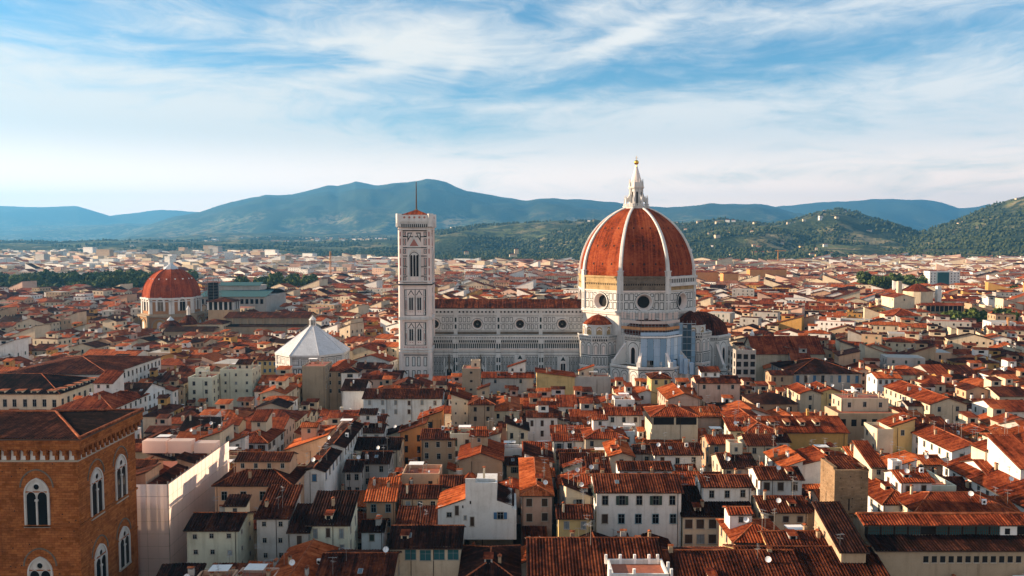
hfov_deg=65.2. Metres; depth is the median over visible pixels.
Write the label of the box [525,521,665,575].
house
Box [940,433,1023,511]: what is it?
house
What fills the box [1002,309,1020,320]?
broadleaf tree
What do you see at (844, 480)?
brick tower
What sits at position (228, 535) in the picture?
window
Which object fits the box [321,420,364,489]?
house
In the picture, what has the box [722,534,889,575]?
house
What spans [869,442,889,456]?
house
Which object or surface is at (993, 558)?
window
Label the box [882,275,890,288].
broadleaf tree
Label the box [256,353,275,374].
house
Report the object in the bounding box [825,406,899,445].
house
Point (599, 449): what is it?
house
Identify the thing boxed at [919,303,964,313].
loggia
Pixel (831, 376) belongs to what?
window
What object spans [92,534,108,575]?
window
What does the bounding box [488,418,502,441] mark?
house
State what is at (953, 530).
loggia window
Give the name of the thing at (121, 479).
window
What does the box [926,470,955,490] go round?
house
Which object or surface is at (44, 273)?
broadleaf tree
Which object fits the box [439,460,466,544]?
house
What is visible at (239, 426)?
house
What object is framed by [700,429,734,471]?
house
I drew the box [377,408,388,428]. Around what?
house
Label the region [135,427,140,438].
house
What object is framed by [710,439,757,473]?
house
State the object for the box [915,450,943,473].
house
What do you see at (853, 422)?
window
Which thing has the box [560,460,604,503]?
house
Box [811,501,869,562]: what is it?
house
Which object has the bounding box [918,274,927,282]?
broadleaf tree
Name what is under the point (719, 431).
house
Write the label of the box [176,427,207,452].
house
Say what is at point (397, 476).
house
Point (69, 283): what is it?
broadleaf tree
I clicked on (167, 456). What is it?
house
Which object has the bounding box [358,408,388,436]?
house
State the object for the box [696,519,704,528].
window
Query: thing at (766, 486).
window
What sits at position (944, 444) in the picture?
house
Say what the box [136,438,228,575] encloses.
sheeted palace
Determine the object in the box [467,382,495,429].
house
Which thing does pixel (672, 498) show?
window
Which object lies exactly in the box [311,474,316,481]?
window
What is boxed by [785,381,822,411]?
house
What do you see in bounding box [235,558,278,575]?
house
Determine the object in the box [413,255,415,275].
window
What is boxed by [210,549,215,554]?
window
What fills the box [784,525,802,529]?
house
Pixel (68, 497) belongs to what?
stone palace
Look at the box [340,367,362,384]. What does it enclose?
house
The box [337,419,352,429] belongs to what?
house
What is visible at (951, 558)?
window
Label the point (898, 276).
broadleaf tree
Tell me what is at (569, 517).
house
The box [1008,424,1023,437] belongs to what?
house
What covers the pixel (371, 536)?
window
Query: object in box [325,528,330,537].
window
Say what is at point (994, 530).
loggia window
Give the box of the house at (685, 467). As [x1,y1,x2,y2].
[674,458,697,470]
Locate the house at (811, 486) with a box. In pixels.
[802,483,819,498]
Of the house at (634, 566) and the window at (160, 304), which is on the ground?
the house at (634, 566)
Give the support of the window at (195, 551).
in the house at (214, 537)
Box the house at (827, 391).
[806,381,841,411]
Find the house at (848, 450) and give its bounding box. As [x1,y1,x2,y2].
[842,439,863,456]
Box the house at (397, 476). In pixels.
[388,468,403,493]
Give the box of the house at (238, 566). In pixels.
[212,552,246,571]
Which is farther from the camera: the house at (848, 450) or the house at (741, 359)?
the house at (741, 359)
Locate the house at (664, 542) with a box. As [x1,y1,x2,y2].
[634,529,670,546]
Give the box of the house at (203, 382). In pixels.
[188,367,220,406]
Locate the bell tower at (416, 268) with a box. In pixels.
[396,182,435,380]
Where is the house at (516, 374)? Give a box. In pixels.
[481,360,534,393]
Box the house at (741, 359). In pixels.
[727,342,755,384]
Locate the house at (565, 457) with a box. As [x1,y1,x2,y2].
[558,452,604,473]
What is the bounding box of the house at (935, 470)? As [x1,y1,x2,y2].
[934,468,942,475]
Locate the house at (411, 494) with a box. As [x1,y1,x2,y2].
[399,477,443,505]
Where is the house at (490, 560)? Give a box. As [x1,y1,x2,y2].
[458,544,521,575]
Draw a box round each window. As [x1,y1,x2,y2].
[3,399,6,406]
[12,399,16,406]
[19,469,53,527]
[23,399,26,406]
[23,548,56,575]
[32,399,36,406]
[42,399,46,406]
[52,399,56,407]
[87,458,104,520]
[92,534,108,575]
[113,446,128,503]
[116,518,131,571]
[158,300,162,310]
[180,299,184,310]
[192,534,197,539]
[193,549,198,554]
[208,533,214,538]
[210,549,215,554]
[221,491,227,500]
[226,533,231,538]
[240,463,244,468]
[258,445,264,449]
[259,491,265,500]
[261,521,266,526]
[262,537,266,543]
[263,552,267,558]
[277,537,282,543]
[278,521,282,526]
[280,463,284,468]
[296,535,301,544]
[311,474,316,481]
[312,528,317,538]
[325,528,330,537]
[338,528,343,538]
[354,474,358,480]
[365,466,369,472]
[369,534,374,541]
[370,504,376,512]
[379,466,383,472]
[385,504,390,512]
[404,550,416,560]
[410,255,412,275]
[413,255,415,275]
[416,255,418,275]
[419,329,421,340]
[419,550,431,560]
[424,442,428,447]
[433,550,445,560]
[446,512,451,517]
[447,441,451,447]
[447,550,459,560]
[454,505,459,515]
[469,516,474,526]
[494,512,506,519]
[511,467,517,472]
[514,353,525,371]
[517,507,520,514]
[526,498,532,506]
[526,513,532,521]
[541,498,547,506]
[541,512,547,521]
[555,443,562,448]
[557,355,568,370]
[563,521,569,529]
[573,499,584,503]
[580,521,586,529]
[601,495,608,505]
[601,514,608,523]
[616,495,627,505]
[618,514,624,523]
[635,514,641,523]
[636,495,642,505]
[650,495,661,505]
[652,514,658,523]
[653,418,673,424]
[669,495,675,505]
[669,514,676,523]
[675,457,679,463]
[676,418,696,424]
[684,519,692,528]
[684,534,692,543]
[691,457,695,463]
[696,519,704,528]
[696,534,704,543]
[708,519,716,528]
[708,534,716,543]
[709,490,714,497]
[724,490,729,497]
[738,516,743,522]
[740,489,745,497]
[752,447,756,453]
[763,482,769,490]
[768,515,774,521]
[777,482,783,490]
[782,516,789,522]
[791,482,797,490]
[796,375,799,382]
[796,516,803,522]
[804,375,807,382]
[821,375,824,382]
[830,375,833,382]
[838,375,841,382]
[851,420,856,425]
[861,419,866,425]
[868,526,879,534]
[876,469,880,474]
[881,526,893,534]
[895,526,906,534]
[908,526,920,534]
[921,485,926,490]
[923,556,928,562]
[931,556,936,562]
[936,526,947,534]
[939,556,945,562]
[948,556,953,562]
[949,526,961,534]
[956,556,962,562]
[963,526,974,534]
[965,556,970,562]
[973,556,979,562]
[976,526,988,534]
[982,556,987,562]
[990,526,999,534]
[990,556,995,562]
[998,556,1004,562]
[1007,556,1012,562]
[1015,556,1021,562]
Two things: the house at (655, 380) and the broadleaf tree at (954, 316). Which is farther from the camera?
the broadleaf tree at (954, 316)
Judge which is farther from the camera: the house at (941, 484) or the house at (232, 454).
the house at (232, 454)
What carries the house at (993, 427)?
on the ground
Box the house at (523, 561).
[521,536,539,575]
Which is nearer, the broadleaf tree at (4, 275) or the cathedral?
the cathedral
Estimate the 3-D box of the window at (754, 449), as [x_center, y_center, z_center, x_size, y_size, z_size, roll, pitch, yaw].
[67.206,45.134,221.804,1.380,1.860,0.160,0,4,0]
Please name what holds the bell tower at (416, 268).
on the ground
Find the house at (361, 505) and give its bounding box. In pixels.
[333,484,366,512]
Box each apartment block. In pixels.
[696,270,718,281]
[720,272,738,280]
[747,268,786,276]
[924,271,959,283]
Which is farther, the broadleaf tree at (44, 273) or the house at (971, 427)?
the broadleaf tree at (44, 273)
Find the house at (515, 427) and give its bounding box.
[505,409,529,443]
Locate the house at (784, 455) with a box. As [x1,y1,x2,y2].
[763,436,805,473]
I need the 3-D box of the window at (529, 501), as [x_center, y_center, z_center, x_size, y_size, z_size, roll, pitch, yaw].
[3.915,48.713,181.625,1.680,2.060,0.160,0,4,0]
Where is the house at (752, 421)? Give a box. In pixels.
[720,400,776,432]
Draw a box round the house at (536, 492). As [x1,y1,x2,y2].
[518,457,554,545]
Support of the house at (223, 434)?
on the ground
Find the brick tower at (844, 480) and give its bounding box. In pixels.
[820,455,868,521]
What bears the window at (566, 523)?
in the house at (569, 517)
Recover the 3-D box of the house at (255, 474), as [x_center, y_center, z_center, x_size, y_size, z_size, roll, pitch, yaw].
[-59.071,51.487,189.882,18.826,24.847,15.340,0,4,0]
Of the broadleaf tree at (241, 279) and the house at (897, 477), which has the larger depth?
the broadleaf tree at (241, 279)
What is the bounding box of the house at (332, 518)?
[305,490,359,549]
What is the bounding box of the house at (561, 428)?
[550,416,584,441]
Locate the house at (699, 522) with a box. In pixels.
[680,476,756,546]
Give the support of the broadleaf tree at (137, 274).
on the ground
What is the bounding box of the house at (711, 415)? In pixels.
[689,395,722,433]
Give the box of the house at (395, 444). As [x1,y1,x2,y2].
[354,436,405,470]
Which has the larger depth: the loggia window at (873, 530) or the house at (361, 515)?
the house at (361, 515)
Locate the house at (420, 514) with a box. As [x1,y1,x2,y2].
[395,502,437,524]
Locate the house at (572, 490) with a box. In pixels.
[561,469,592,529]
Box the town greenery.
[1,252,965,303]
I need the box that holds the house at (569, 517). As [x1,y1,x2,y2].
[554,489,593,536]
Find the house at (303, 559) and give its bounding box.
[271,538,342,575]
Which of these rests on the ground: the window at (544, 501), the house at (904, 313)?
the house at (904, 313)
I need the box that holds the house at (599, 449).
[591,447,603,451]
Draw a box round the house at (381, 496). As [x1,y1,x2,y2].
[364,477,400,544]
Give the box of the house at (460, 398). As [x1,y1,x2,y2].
[450,387,472,427]
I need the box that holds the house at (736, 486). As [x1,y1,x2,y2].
[692,468,753,502]
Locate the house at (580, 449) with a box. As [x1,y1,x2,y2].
[556,433,590,474]
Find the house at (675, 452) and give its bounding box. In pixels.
[647,432,703,471]
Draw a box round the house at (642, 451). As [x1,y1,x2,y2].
[630,441,651,460]
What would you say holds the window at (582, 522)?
in the house at (569, 517)
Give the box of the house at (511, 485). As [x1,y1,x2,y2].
[502,484,514,492]
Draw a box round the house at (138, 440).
[135,439,144,442]
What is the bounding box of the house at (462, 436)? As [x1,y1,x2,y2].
[450,425,472,464]
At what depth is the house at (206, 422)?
252.65 m
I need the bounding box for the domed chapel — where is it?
[137,263,205,328]
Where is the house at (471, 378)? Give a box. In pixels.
[462,359,480,394]
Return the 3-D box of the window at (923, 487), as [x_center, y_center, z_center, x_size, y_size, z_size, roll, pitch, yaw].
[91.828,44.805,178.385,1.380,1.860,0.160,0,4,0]
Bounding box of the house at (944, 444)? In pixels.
[911,418,973,461]
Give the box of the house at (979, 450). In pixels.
[959,439,991,474]
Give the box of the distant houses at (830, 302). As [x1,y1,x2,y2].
[0,198,1023,448]
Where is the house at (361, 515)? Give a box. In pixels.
[357,509,366,549]
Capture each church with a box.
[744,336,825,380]
[896,281,941,303]
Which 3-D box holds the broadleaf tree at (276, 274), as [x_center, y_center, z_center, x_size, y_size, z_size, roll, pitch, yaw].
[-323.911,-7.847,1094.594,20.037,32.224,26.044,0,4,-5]
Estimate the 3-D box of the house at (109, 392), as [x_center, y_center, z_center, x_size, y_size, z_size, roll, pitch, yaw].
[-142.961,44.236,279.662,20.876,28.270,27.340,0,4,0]
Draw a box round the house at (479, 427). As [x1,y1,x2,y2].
[454,426,485,429]
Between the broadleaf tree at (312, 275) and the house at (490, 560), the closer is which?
the house at (490, 560)
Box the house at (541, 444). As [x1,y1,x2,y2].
[522,441,551,457]
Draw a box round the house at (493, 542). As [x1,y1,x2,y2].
[469,540,512,545]
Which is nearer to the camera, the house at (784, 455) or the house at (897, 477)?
the house at (897, 477)
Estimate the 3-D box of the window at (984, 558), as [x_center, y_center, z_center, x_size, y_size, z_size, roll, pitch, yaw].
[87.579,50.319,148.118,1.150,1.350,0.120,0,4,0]
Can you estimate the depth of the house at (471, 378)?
313.18 m
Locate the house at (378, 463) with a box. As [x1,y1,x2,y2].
[360,435,395,489]
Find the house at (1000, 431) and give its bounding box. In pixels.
[988,418,1011,433]
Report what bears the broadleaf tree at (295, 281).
on the ground
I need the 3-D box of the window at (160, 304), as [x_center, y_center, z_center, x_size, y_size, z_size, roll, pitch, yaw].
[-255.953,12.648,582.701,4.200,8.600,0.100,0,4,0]
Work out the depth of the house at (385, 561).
148.56 m
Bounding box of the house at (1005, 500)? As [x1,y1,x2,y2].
[989,486,1020,511]
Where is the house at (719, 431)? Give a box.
[708,426,723,433]
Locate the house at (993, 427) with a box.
[984,424,1002,429]
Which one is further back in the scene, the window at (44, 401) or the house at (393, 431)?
the window at (44, 401)
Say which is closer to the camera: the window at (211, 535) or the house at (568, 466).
the window at (211, 535)
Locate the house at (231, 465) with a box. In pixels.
[226,459,235,470]
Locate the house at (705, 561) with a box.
[661,544,805,575]
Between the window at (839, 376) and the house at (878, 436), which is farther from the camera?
the window at (839, 376)
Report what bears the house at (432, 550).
on the ground
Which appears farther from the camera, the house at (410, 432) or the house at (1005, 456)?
the house at (410, 432)
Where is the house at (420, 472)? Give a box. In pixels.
[402,461,441,483]
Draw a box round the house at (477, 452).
[457,430,504,481]
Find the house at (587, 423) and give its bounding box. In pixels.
[581,417,591,426]
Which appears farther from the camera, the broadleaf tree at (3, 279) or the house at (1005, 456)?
the broadleaf tree at (3, 279)
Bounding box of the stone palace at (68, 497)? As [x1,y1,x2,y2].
[0,407,143,575]
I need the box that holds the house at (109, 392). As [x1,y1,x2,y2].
[51,370,149,438]
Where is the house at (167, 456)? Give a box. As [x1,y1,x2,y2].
[146,452,178,460]
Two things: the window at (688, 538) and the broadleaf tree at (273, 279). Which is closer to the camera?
the window at (688, 538)
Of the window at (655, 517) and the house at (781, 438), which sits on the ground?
the house at (781, 438)
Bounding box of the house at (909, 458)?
[879,441,919,469]
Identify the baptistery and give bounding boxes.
[275,315,349,374]
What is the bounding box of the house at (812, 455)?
[794,442,846,483]
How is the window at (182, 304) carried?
in the domed chapel
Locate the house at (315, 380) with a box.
[302,355,331,409]
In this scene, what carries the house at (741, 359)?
on the ground
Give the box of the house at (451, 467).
[446,462,458,474]
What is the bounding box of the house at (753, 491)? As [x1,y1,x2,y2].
[751,486,755,494]
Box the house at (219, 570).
[197,564,237,575]
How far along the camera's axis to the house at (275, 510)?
167.32 m
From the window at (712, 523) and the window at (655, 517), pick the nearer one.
the window at (712, 523)
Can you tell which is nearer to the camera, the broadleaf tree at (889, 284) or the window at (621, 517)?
the window at (621, 517)
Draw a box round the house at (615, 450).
[602,434,635,472]
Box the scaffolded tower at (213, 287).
[205,276,220,311]
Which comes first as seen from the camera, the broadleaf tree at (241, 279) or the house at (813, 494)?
the house at (813, 494)
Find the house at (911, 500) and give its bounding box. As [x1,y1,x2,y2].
[896,484,1017,511]
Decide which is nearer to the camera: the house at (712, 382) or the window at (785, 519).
the window at (785, 519)
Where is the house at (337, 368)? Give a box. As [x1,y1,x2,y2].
[329,358,357,409]
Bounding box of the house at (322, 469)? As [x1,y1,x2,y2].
[304,442,346,503]
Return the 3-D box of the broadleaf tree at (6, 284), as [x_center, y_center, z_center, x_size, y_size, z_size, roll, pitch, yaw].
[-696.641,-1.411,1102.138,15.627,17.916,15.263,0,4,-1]
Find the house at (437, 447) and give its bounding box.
[419,423,458,474]
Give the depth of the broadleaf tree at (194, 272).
1226.53 m
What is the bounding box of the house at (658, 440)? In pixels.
[641,439,681,443]
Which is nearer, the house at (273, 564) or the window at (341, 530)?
the house at (273, 564)
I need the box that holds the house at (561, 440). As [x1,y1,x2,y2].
[550,426,582,487]
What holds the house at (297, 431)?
on the ground
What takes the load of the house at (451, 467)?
on the ground
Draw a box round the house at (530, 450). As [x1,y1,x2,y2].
[523,441,554,466]
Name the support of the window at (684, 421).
in the house at (676, 422)
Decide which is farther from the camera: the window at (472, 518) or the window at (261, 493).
the window at (261, 493)
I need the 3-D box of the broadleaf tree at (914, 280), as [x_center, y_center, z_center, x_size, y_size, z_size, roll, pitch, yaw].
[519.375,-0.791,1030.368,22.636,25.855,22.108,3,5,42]
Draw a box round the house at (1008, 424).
[998,420,1023,427]
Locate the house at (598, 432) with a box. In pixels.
[580,414,628,448]
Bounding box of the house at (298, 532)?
[286,503,312,546]
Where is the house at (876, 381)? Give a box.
[865,366,902,393]
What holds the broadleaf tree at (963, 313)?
on the ground
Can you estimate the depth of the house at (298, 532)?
165.54 m
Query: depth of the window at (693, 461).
215.93 m
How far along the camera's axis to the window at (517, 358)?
400.37 m
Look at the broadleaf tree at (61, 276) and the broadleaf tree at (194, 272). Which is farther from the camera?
the broadleaf tree at (194, 272)
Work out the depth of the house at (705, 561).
145.16 m
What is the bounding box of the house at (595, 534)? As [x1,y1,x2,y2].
[578,515,608,536]
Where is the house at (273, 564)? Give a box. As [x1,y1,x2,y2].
[246,543,277,567]
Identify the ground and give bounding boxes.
[8,286,556,544]
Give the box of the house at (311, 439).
[283,422,336,462]
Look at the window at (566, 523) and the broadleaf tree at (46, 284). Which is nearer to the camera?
the window at (566, 523)
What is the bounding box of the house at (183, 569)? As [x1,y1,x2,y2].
[156,562,206,575]
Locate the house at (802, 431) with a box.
[742,410,850,449]
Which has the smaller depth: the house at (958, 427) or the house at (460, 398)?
the house at (958, 427)
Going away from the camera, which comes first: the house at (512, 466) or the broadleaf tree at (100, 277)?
the house at (512, 466)
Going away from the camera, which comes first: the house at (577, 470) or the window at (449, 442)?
the house at (577, 470)
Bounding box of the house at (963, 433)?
[949,422,971,437]
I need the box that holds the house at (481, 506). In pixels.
[436,466,515,539]
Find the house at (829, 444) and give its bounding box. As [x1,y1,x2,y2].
[809,438,836,446]
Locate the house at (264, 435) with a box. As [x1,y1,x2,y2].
[241,409,285,450]
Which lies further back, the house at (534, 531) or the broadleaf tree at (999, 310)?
the broadleaf tree at (999, 310)
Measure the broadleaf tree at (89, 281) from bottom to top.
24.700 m
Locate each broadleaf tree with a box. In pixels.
[0,272,9,278]
[0,276,7,282]
[0,281,10,286]
[8,274,28,284]
[28,275,43,285]
[37,269,53,281]
[38,282,52,286]
[44,273,61,283]
[57,272,67,282]
[61,276,74,284]
[65,270,82,281]
[65,280,74,285]
[72,279,87,284]
[84,271,98,279]
[86,278,93,284]
[90,279,104,287]
[93,271,102,276]
[94,274,107,282]
[101,274,120,287]
[122,274,138,282]
[123,268,136,272]
[124,279,138,287]
[128,271,140,277]
[135,277,146,287]
[139,273,152,279]
[187,269,198,279]
[232,276,251,281]
[267,271,281,276]
[268,274,284,287]
[277,279,288,283]
[287,277,303,285]
[288,273,300,278]
[301,276,314,284]
[302,273,316,278]
[855,271,873,280]
[856,278,867,283]
[871,275,884,287]
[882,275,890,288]
[887,279,897,288]
[889,272,904,280]
[908,278,922,283]
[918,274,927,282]
[945,312,960,319]
[946,311,966,318]
[965,307,983,321]
[979,309,987,321]
[992,307,1008,312]
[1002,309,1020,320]
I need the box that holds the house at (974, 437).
[970,429,978,440]
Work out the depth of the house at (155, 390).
295.42 m
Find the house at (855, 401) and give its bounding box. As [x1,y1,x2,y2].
[831,382,888,410]
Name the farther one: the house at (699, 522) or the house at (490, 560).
the house at (699, 522)
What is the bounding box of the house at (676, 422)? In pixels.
[643,401,699,441]
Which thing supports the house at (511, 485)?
on the ground
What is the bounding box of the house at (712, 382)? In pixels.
[690,366,741,402]
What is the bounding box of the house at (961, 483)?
[929,459,973,490]
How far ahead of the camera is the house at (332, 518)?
168.33 m
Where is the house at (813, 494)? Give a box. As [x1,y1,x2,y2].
[806,489,819,502]
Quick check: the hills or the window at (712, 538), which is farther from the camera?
the hills
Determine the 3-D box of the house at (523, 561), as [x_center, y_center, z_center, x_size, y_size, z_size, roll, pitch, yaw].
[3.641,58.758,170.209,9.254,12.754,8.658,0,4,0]
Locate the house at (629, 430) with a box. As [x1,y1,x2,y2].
[619,423,634,448]
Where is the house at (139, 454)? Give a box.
[135,443,146,458]
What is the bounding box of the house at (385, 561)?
[315,546,401,575]
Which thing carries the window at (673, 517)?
in the house at (633, 498)
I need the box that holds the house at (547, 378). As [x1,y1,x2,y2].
[535,367,575,394]
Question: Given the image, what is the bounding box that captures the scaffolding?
[621,310,695,374]
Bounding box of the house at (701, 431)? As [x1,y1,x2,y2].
[698,428,706,442]
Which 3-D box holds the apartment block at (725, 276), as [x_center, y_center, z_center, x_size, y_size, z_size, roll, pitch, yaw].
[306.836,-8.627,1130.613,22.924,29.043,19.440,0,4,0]
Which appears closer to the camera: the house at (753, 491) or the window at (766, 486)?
the window at (766, 486)
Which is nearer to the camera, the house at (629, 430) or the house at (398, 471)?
the house at (398, 471)
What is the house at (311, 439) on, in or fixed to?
on the ground
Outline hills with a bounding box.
[0,179,1023,257]
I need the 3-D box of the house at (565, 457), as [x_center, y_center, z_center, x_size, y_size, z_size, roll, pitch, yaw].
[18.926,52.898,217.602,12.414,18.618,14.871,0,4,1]
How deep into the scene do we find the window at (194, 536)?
162.75 m
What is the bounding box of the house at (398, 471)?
[388,459,413,480]
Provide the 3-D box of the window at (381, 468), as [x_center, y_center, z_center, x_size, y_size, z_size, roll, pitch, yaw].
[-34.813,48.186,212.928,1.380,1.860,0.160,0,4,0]
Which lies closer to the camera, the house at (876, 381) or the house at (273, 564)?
the house at (273, 564)
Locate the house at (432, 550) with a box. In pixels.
[387,524,465,575]
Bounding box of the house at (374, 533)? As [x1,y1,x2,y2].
[359,514,389,549]
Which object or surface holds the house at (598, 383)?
on the ground
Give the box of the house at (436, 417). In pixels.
[417,405,444,427]
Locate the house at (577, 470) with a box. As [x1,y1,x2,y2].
[557,459,585,503]
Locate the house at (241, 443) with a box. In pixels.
[229,433,264,450]
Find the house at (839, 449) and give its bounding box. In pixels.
[801,440,844,452]
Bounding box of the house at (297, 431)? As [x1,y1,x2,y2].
[294,415,336,438]
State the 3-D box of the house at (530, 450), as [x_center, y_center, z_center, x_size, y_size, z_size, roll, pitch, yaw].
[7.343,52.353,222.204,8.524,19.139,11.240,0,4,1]
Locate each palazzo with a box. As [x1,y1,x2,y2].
[0,373,97,409]
[4,355,162,382]
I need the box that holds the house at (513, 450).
[503,433,521,479]
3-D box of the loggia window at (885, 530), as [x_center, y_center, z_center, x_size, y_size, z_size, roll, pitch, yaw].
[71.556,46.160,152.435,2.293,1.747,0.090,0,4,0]
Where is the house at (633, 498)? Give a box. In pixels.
[589,461,683,546]
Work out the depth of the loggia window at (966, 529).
152.45 m
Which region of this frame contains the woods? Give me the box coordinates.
[0,199,1023,260]
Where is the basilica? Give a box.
[159,297,317,336]
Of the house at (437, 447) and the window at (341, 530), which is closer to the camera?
the window at (341, 530)
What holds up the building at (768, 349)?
on the ground
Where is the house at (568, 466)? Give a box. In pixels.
[555,458,582,503]
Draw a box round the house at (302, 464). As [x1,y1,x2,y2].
[297,453,308,465]
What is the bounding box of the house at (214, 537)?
[183,494,255,567]
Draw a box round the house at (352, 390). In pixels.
[340,379,372,409]
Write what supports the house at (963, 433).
on the ground
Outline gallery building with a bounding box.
[849,512,1023,575]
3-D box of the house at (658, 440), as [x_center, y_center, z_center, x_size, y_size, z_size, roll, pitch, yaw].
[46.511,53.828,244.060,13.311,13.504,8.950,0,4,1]
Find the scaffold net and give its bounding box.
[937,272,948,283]
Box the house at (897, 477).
[881,456,935,492]
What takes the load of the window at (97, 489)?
in the stone palace at (68, 497)
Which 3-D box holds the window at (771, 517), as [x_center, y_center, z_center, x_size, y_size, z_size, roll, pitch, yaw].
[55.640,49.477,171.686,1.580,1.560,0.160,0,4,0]
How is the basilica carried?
on the ground
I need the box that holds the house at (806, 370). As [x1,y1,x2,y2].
[770,358,862,390]
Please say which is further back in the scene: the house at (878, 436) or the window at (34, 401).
the window at (34, 401)
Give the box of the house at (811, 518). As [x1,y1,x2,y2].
[806,502,814,529]
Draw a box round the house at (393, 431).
[386,424,402,436]
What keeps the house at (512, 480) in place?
on the ground
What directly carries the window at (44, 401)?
in the palazzo at (27, 391)
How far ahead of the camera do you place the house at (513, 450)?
234.27 m
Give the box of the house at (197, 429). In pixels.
[178,424,201,430]
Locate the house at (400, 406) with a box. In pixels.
[362,385,445,428]
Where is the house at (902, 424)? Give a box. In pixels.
[876,412,917,452]
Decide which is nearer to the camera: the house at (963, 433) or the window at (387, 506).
the window at (387, 506)
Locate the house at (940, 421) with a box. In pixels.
[913,411,954,431]
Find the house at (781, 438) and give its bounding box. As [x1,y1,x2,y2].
[767,422,791,447]
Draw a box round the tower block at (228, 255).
[225,252,232,258]
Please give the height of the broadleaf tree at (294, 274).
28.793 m
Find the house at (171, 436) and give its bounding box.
[155,434,176,438]
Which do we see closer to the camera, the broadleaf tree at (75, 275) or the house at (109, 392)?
the house at (109, 392)
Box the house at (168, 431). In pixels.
[142,428,178,438]
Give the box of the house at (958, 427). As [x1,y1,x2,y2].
[952,420,978,429]
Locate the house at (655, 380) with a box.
[645,362,672,403]
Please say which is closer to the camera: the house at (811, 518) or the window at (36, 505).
the window at (36, 505)
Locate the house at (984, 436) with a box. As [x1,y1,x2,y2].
[979,424,1012,439]
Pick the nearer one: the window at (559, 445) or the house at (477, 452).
the house at (477, 452)
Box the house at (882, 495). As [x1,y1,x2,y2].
[852,440,901,511]
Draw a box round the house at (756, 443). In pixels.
[735,423,776,462]
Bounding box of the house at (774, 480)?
[747,455,804,494]
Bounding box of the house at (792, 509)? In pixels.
[751,476,810,529]
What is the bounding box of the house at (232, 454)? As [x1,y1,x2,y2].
[208,447,238,462]
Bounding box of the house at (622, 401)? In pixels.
[612,393,634,406]
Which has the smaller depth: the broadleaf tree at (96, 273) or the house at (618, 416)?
the house at (618, 416)
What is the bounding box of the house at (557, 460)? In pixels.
[555,447,576,474]
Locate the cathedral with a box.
[433,156,730,385]
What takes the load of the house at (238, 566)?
on the ground
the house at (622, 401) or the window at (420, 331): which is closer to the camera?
the house at (622, 401)
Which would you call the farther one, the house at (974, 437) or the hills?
the hills
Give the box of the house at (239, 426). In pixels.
[229,418,249,437]
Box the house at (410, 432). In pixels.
[398,412,428,466]
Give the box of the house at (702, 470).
[698,464,720,473]
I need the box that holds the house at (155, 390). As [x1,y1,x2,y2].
[124,370,166,408]
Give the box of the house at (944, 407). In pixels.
[882,378,968,422]
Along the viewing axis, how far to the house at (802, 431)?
242.01 m
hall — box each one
[201,282,286,311]
[881,292,914,308]
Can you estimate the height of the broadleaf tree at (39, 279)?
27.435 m
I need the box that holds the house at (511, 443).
[504,441,517,444]
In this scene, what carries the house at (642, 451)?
on the ground
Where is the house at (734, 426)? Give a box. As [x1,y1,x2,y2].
[722,409,744,438]
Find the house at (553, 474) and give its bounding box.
[541,456,555,523]
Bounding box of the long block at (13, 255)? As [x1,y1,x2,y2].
[0,255,32,256]
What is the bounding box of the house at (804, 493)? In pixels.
[802,487,808,497]
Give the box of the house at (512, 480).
[498,472,520,523]
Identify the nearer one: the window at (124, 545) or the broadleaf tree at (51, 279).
the window at (124, 545)
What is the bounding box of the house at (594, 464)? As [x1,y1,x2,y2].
[584,455,611,472]
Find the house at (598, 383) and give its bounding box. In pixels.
[575,364,610,395]
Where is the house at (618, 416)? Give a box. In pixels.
[602,398,642,435]
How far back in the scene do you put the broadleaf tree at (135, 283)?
1042.87 m
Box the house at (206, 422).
[177,414,224,431]
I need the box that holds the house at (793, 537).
[757,523,828,545]
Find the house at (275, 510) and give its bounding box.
[253,484,303,561]
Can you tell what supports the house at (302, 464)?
on the ground
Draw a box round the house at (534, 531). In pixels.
[522,525,547,545]
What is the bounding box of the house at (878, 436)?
[864,422,893,453]
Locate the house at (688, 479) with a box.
[672,471,698,485]
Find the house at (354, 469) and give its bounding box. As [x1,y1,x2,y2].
[342,450,366,489]
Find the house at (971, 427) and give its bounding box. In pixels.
[955,418,989,440]
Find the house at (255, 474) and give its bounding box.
[211,451,306,511]
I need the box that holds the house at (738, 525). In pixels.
[716,506,779,545]
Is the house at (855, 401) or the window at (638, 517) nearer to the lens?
the window at (638, 517)
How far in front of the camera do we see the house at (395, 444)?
227.07 m
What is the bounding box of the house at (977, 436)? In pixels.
[968,432,982,441]
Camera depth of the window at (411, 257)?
384.66 m
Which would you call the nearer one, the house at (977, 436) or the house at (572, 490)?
the house at (572, 490)
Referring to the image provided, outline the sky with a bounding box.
[0,0,1023,215]
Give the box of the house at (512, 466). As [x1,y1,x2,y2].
[504,456,521,478]
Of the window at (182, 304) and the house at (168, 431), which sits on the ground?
the house at (168, 431)
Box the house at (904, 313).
[878,308,921,320]
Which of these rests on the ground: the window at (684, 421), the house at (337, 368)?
the house at (337, 368)
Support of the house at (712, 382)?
on the ground
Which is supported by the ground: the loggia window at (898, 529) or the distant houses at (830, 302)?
the distant houses at (830, 302)
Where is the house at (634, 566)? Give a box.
[605,554,672,575]
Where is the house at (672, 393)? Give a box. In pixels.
[656,382,701,405]
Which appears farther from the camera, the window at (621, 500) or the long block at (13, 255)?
the long block at (13, 255)
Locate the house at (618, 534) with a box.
[611,528,628,536]
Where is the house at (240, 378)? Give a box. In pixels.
[220,359,260,406]
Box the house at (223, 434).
[199,411,235,453]
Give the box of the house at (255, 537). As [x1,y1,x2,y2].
[252,508,257,560]

